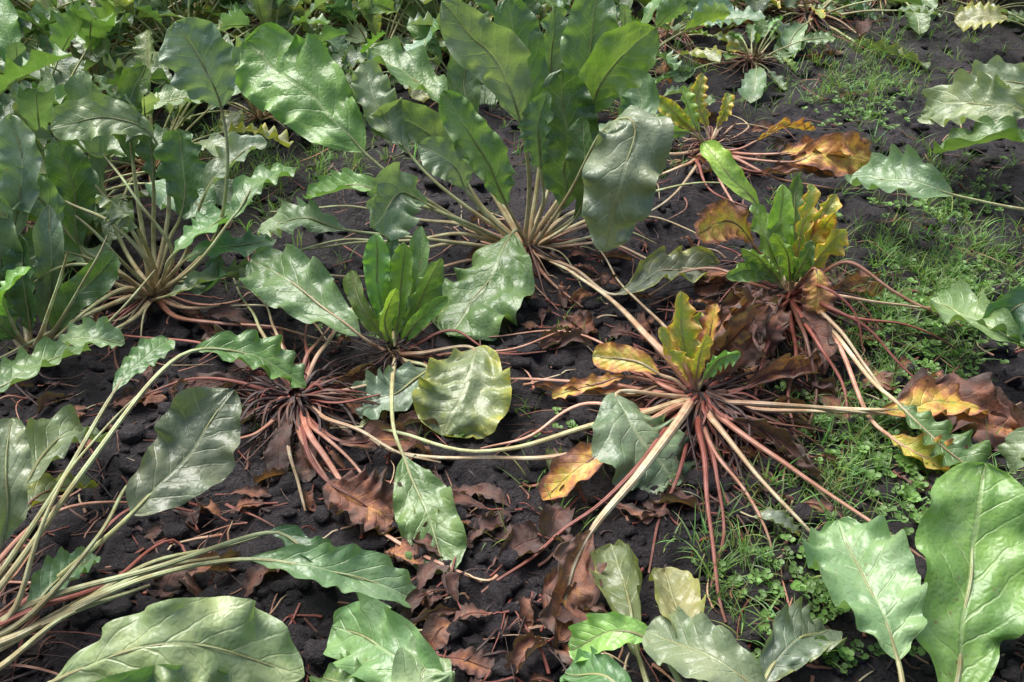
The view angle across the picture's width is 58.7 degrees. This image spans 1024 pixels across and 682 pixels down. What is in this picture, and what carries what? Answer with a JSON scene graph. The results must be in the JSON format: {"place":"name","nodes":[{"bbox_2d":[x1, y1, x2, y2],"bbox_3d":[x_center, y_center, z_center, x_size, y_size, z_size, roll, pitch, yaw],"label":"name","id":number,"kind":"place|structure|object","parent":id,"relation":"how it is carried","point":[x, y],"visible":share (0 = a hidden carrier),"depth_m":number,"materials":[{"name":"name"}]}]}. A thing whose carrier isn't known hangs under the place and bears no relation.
{"place":"outdoors","nodes":[
{"label":"outdoors","id":0,"kind":"place"},
{"bbox_2d":[0,0,1023,681],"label":"soil ground","id":1,"kind":"structure","parent":0,"point":[314,598],"depth_m":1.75,"materials":[{"name":"black soil"}]},
{"bbox_2d":[15,5,33,12],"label":"sugar beet plant","id":2,"kind":"object","parent":1,"relation":"on","point":[18,7],"visible":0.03,"depth_m":3.09,"materials":[{"name":"green plant"}]},
{"bbox_2d":[0,10,56,139],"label":"sugar beet plant","id":3,"kind":"object","parent":1,"relation":"on","point":[25,27],"visible":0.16,"depth_m":2.53,"materials":[{"name":"green plant"}]},
{"bbox_2d":[0,120,102,236],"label":"sugar beet plant","id":4,"kind":"object","parent":1,"relation":"on","point":[42,135],"visible":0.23,"depth_m":1.91,"materials":[{"name":"green plant"}]},
{"bbox_2d":[0,43,128,279],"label":"sugar beet plant","id":5,"kind":"object","parent":1,"relation":"on","point":[39,58],"visible":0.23,"depth_m":1.81,"materials":[{"name":"green plant"}]},
{"bbox_2d":[0,114,155,405],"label":"sugar beet plant","id":6,"kind":"object","parent":1,"relation":"on","point":[92,280],"visible":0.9,"depth_m":1.62,"materials":[{"name":"green plant"}]},
{"bbox_2d":[0,0,160,85],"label":"sugar beet plant","id":7,"kind":"object","parent":1,"relation":"on","point":[64,64],"visible":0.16,"depth_m":2.56,"materials":[{"name":"green plant"}]},
{"bbox_2d":[0,0,172,139],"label":"sugar beet plant","id":8,"kind":"object","parent":1,"relation":"on","point":[66,26],"visible":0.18,"depth_m":2.37,"materials":[{"name":"green plant"}]},
{"bbox_2d":[11,0,171,48],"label":"sugar beet plant","id":9,"kind":"object","parent":1,"relation":"on","point":[152,24],"visible":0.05,"depth_m":3.12,"materials":[{"name":"green plant"}]},
{"bbox_2d":[16,0,173,80],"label":"sugar beet plant","id":10,"kind":"object","parent":1,"relation":"on","point":[103,45],"visible":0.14,"depth_m":2.57,"materials":[{"name":"green plant"}]},
{"bbox_2d":[11,0,184,22],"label":"wilted sugar beet plant","id":11,"kind":"object","parent":1,"relation":"on","point":[153,22],"visible":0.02,"depth_m":3.22,"materials":[{"name":"green plant"}]},
{"bbox_2d":[27,0,178,34],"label":"sugar beet plant","id":12,"kind":"object","parent":1,"relation":"on","point":[31,2],"visible":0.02,"depth_m":2.83,"materials":[{"name":"green plant"}]},
{"bbox_2d":[0,0,220,122],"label":"sugar beet plant","id":13,"kind":"object","parent":1,"relation":"on","point":[93,27],"visible":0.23,"depth_m":2.50,"materials":[{"name":"green plant"}]},
{"bbox_2d":[10,0,213,83],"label":"sugar beet plant","id":14,"kind":"object","parent":1,"relation":"on","point":[166,5],"visible":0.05,"depth_m":2.98,"materials":[{"name":"green plant"}]},
{"bbox_2d":[12,84,233,262],"bbox_3d":[-0.989,-0.429,2.017,0.740,0.368,0.665,-15,40,-19],"label":"sugar beet plant","id":15,"kind":"object","parent":1,"relation":"on","point":[33,108],"visible":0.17,"depth_m":1.91,"materials":[{"name":"green plant"}]},
{"bbox_2d":[72,0,255,75],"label":"sugar beet plant","id":16,"kind":"object","parent":1,"relation":"on","point":[247,7],"visible":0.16,"depth_m":2.73,"materials":[{"name":"green plant"}]},
{"bbox_2d":[38,29,293,241],"bbox_3d":[-0.897,-0.570,2.259,0.812,0.336,0.691,-23,43,-28],"label":"sugar beet plant","id":17,"kind":"object","parent":1,"relation":"on","point":[144,50],"visible":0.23,"depth_m":2.21,"materials":[{"name":"green plant"}]},
{"bbox_2d":[0,17,337,361],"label":"sugar beet plant","id":18,"kind":"object","parent":1,"relation":"on","point":[195,54],"visible":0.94,"depth_m":1.73,"materials":[{"name":"green plant"}]},
{"bbox_2d":[47,596,304,681],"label":"sugar beet plant","id":19,"kind":"object","parent":1,"relation":"on","point":[218,639],"visible":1,"depth_m":1.03,"materials":[{"name":"green plant"}]},
{"bbox_2d":[53,0,330,88],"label":"sugar beet plant","id":20,"kind":"object","parent":1,"relation":"on","point":[285,9],"visible":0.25,"depth_m":2.63,"materials":[{"name":"green plant"}]},
{"bbox_2d":[0,329,415,674],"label":"sugar beet plant","id":21,"kind":"object","parent":1,"relation":"on","point":[188,456],"visible":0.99,"depth_m":1.21,"materials":[{"name":"green plant"}]},
{"bbox_2d":[178,1,250,29],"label":"sugar beet plant","id":22,"kind":"object","parent":1,"relation":"on","point":[191,11],"visible":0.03,"depth_m":3.11,"materials":[{"name":"green plant"}]},
{"bbox_2d":[91,0,357,45],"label":"sugar beet plant","id":23,"kind":"object","parent":1,"relation":"on","point":[282,22],"visible":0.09,"depth_m":2.81,"materials":[{"name":"green plant"}]},
{"bbox_2d":[122,0,362,51],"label":"sugar beet plant","id":24,"kind":"object","parent":1,"relation":"on","point":[263,8],"visible":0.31,"depth_m":2.67,"materials":[{"name":"green plant"}]},
{"bbox_2d":[153,25,366,144],"bbox_3d":[-0.679,-0.729,2.490,0.614,0.277,0.460,-7,38,-9],"label":"sugar beet plant","id":25,"kind":"object","parent":1,"relation":"on","point":[353,57],"visible":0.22,"depth_m":2.50,"materials":[{"name":"green plant"}]},
{"bbox_2d":[170,0,406,25],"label":"sugar beet plant","id":26,"kind":"object","parent":1,"relation":"on","point":[308,5],"visible":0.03,"depth_m":3.32,"materials":[{"name":"green plant"}]},
{"bbox_2d":[123,278,481,582],"bbox_3d":[-0.368,0.106,1.526,0.471,0.119,0.916,-18,41,-22],"label":"wilted sugar beet plant","id":27,"kind":"object","parent":1,"relation":"on","point":[363,499],"visible":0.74,"depth_m":1.49,"materials":[{"name":"brown plant"}]},
{"bbox_2d":[216,0,392,43],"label":"sugar beet plant","id":28,"kind":"object","parent":1,"relation":"on","point":[236,18],"visible":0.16,"depth_m":2.78,"materials":[{"name":"green plant"}]},
{"bbox_2d":[201,0,412,39],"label":"sugar beet plant","id":29,"kind":"object","parent":1,"relation":"on","point":[361,19],"visible":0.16,"depth_m":3.09,"materials":[{"name":"green plant"}]},
{"bbox_2d":[294,22,402,136],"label":"sugar beet plant","id":30,"kind":"object","parent":1,"relation":"on","point":[313,29],"visible":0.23,"depth_m":2.53,"materials":[{"name":"green plant"}]},
{"bbox_2d":[286,0,442,108],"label":"sugar beet plant","id":31,"kind":"object","parent":1,"relation":"on","point":[347,11],"visible":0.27,"depth_m":2.75,"materials":[{"name":"green plant"}]},
{"bbox_2d":[309,592,454,681],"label":"sugar beet plant","id":32,"kind":"object","parent":1,"relation":"on","point":[371,639],"visible":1,"depth_m":1.06,"materials":[{"name":"green plant"}]},
{"bbox_2d":[320,0,488,41],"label":"sugar beet plant","id":33,"kind":"object","parent":1,"relation":"on","point":[438,36],"visible":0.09,"depth_m":3.06,"materials":[{"name":"green plant"}]},
{"bbox_2d":[239,226,574,573],"bbox_3d":[-0.272,0.024,1.529,0.616,0.225,0.625,12,39,15],"label":"sugar beet plant","id":34,"kind":"object","parent":1,"relation":"on","point":[457,392],"visible":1,"depth_m":1.60,"materials":[{"name":"green plant"}]},
{"bbox_2d":[317,0,501,69],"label":"sugar beet plant","id":35,"kind":"object","parent":1,"relation":"on","point":[384,6],"visible":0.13,"depth_m":2.71,"materials":[{"name":"green plant"}]},
{"bbox_2d":[383,24,481,102],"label":"sugar beet plant","id":36,"kind":"object","parent":1,"relation":"on","point":[419,32],"visible":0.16,"depth_m":2.67,"materials":[{"name":"green plant"}]},
{"bbox_2d":[397,0,543,43],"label":"sugar beet plant","id":37,"kind":"object","parent":1,"relation":"on","point":[405,38],"visible":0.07,"depth_m":3.07,"materials":[{"name":"green plant"}]},
{"bbox_2d":[221,0,723,340],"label":"sugar beet plant","id":38,"kind":"object","parent":1,"relation":"on","point":[560,83],"visible":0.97,"depth_m":1.82,"materials":[{"name":"green plant"}]},
{"bbox_2d":[0,56,1023,681],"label":"dead stalk litter","id":39,"kind":"object","parent":1,"relation":"on","point":[496,576],"visible":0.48,"depth_m":1.40,"materials":[{"name":"brown plant"}]},
{"bbox_2d":[0,0,1023,671],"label":"grass weeds","id":40,"kind":"object","parent":1,"relation":"on","point":[878,240],"depth_m":1.90,"materials":[{"name":"green plant"}]},
{"bbox_2d":[10,13,1023,681],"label":"dead leaf litter","id":41,"kind":"object","parent":1,"relation":"on","point":[524,537],"visible":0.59,"depth_m":1.36,"materials":[{"name":"brown plant"}]},
{"bbox_2d":[408,0,634,104],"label":"sugar beet plant","id":42,"kind":"object","parent":1,"relation":"on","point":[488,5],"visible":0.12,"depth_m":2.67,"materials":[{"name":"green plant"}]},
{"bbox_2d":[472,0,651,26],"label":"sugar beet plant","id":43,"kind":"object","parent":1,"relation":"on","point":[535,8],"visible":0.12,"depth_m":2.84,"materials":[{"name":"green plant"}]},
{"bbox_2d":[571,1,645,17],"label":"sugar beet plant","id":44,"kind":"object","parent":1,"relation":"on","point":[642,10],"visible":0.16,"depth_m":3.17,"materials":[{"name":"green plant"}]},
{"bbox_2d":[541,0,688,29],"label":"wilted sugar beet plant","id":45,"kind":"object","parent":1,"relation":"on","point":[635,14],"visible":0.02,"depth_m":3.13,"materials":[{"name":"green plant"}]},
{"bbox_2d":[525,0,733,113],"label":"sugar beet plant","id":46,"kind":"object","parent":1,"relation":"on","point":[711,12],"visible":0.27,"depth_m":2.67,"materials":[{"name":"green plant"}]},
{"bbox_2d":[630,4,646,17],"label":"sugar beet plant","id":47,"kind":"object","parent":1,"relation":"on","point":[640,12],"visible":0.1,"depth_m":3.21,"materials":[{"name":"green plant"}]},
{"bbox_2d":[549,0,764,76],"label":"wilted sugar beet plant","id":48,"kind":"object","parent":1,"relation":"on","point":[737,16],"visible":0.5,"depth_m":2.96,"materials":[{"name":"green plant"}]},
{"bbox_2d":[599,73,718,130],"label":"wilted sugar beet plant","id":49,"kind":"object","parent":1,"relation":"on","point":[709,100],"visible":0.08,"depth_m":2.57,"materials":[{"name":"green plant"}]},
{"bbox_2d":[308,61,1023,672],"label":"chickweed","id":50,"kind":"object","parent":1,"relation":"on","point":[912,467],"visible":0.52,"depth_m":1.50,"materials":[{"name":"green plant"}]},
{"bbox_2d":[330,250,1023,649],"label":"wilted sugar beet plant","id":51,"kind":"object","parent":1,"relation":"on","point":[634,444],"visible":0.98,"depth_m":1.49,"materials":[{"name":"plant"}]},
{"bbox_2d":[560,539,846,681],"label":"sugar beet plant","id":52,"kind":"object","parent":1,"relation":"on","point":[683,635],"visible":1,"depth_m":1.11,"materials":[{"name":"green plant"}]},
{"bbox_2d":[647,0,799,12],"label":"sugar beet plant","id":53,"kind":"object","parent":1,"relation":"on","point":[691,4],"visible":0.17,"depth_m":3.14,"materials":[{"name":"green plant"}]},
{"bbox_2d":[666,15,836,103],"bbox_3d":[0.766,-0.922,2.867,0.598,0.149,0.570,0,37,-1],"label":"wilted sugar beet plant","id":54,"kind":"object","parent":1,"relation":"on","point":[756,76],"visible":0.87,"depth_m":2.88,"materials":[{"name":"green plant"}]},
{"bbox_2d":[659,0,845,54],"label":"wilted sugar beet plant","id":55,"kind":"object","parent":1,"relation":"on","point":[764,22],"visible":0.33,"depth_m":3.13,"materials":[{"name":"green plant"}]},
{"bbox_2d":[651,73,871,211],"bbox_3d":[0.510,-0.508,2.275,0.706,0.200,0.598,-20,42,-25],"label":"wilted sugar beet plant","id":56,"kind":"object","parent":1,"relation":"on","point":[838,154],"visible":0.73,"depth_m":2.27,"materials":[{"name":"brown plant"}]},
{"bbox_2d":[721,0,876,28],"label":"wilted sugar beet plant","id":57,"kind":"object","parent":1,"relation":"on","point":[757,5],"visible":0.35,"depth_m":3.24,"materials":[{"name":"green plant"}]},
{"bbox_2d":[655,140,991,472],"bbox_3d":[0.569,-0.110,1.678,0.616,0.267,0.718,13,39,17],"label":"wilted sugar beet plant","id":58,"kind":"object","parent":1,"relation":"on","point":[797,247],"visible":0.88,"depth_m":1.73,"materials":[{"name":"green plant"}]},
{"bbox_2d":[730,0,942,69],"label":"wilted sugar beet plant","id":59,"kind":"object","parent":1,"relation":"on","point":[795,31],"visible":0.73,"depth_m":3.04,"materials":[{"name":"green plant"}]},
{"bbox_2d":[799,0,937,33],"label":"wilted sugar beet plant","id":60,"kind":"object","parent":1,"relation":"on","point":[917,20],"visible":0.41,"depth_m":3.18,"materials":[{"name":"green plant"}]},
{"bbox_2d":[802,462,1023,681],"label":"sugar beet plant","id":61,"kind":"object","parent":1,"relation":"on","point":[958,614],"visible":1,"depth_m":1.15,"materials":[{"name":"green plant"}]},
{"bbox_2d":[845,108,1023,210],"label":"sugar beet plant","id":62,"kind":"object","parent":1,"relation":"on","point":[910,173],"visible":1,"depth_m":1.97,"materials":[{"name":"green plant"}]},
{"bbox_2d":[877,0,1011,23],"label":"wilted sugar beet plant","id":63,"kind":"object","parent":1,"relation":"on","point":[897,4],"visible":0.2,"depth_m":3.40,"materials":[{"name":"green plant"}]},
{"bbox_2d":[901,0,1023,27],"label":"sugar beet plant","id":64,"kind":"object","parent":1,"relation":"on","point":[904,4],"visible":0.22,"depth_m":3.23,"materials":[{"name":"green plant"}]},
{"bbox_2d":[917,55,1023,153],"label":"sugar beet plant","id":65,"kind":"object","parent":1,"relation":"on","point":[988,97],"visible":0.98,"depth_m":2.18,"materials":[{"name":"green plant"}]},
{"bbox_2d":[924,279,1023,473],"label":"sugar beet plant","id":66,"kind":"object","parent":1,"relation":"on","point":[1000,320],"visible":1,"depth_m":1.57,"materials":[{"name":"green plant"}]},
{"bbox_2d":[954,1,1023,31],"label":"sugar beet plant","id":67,"kind":"object","parent":1,"relation":"on","point":[970,14],"visible":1,"depth_m":2.90,"materials":[{"name":"green plant"}]}
]}

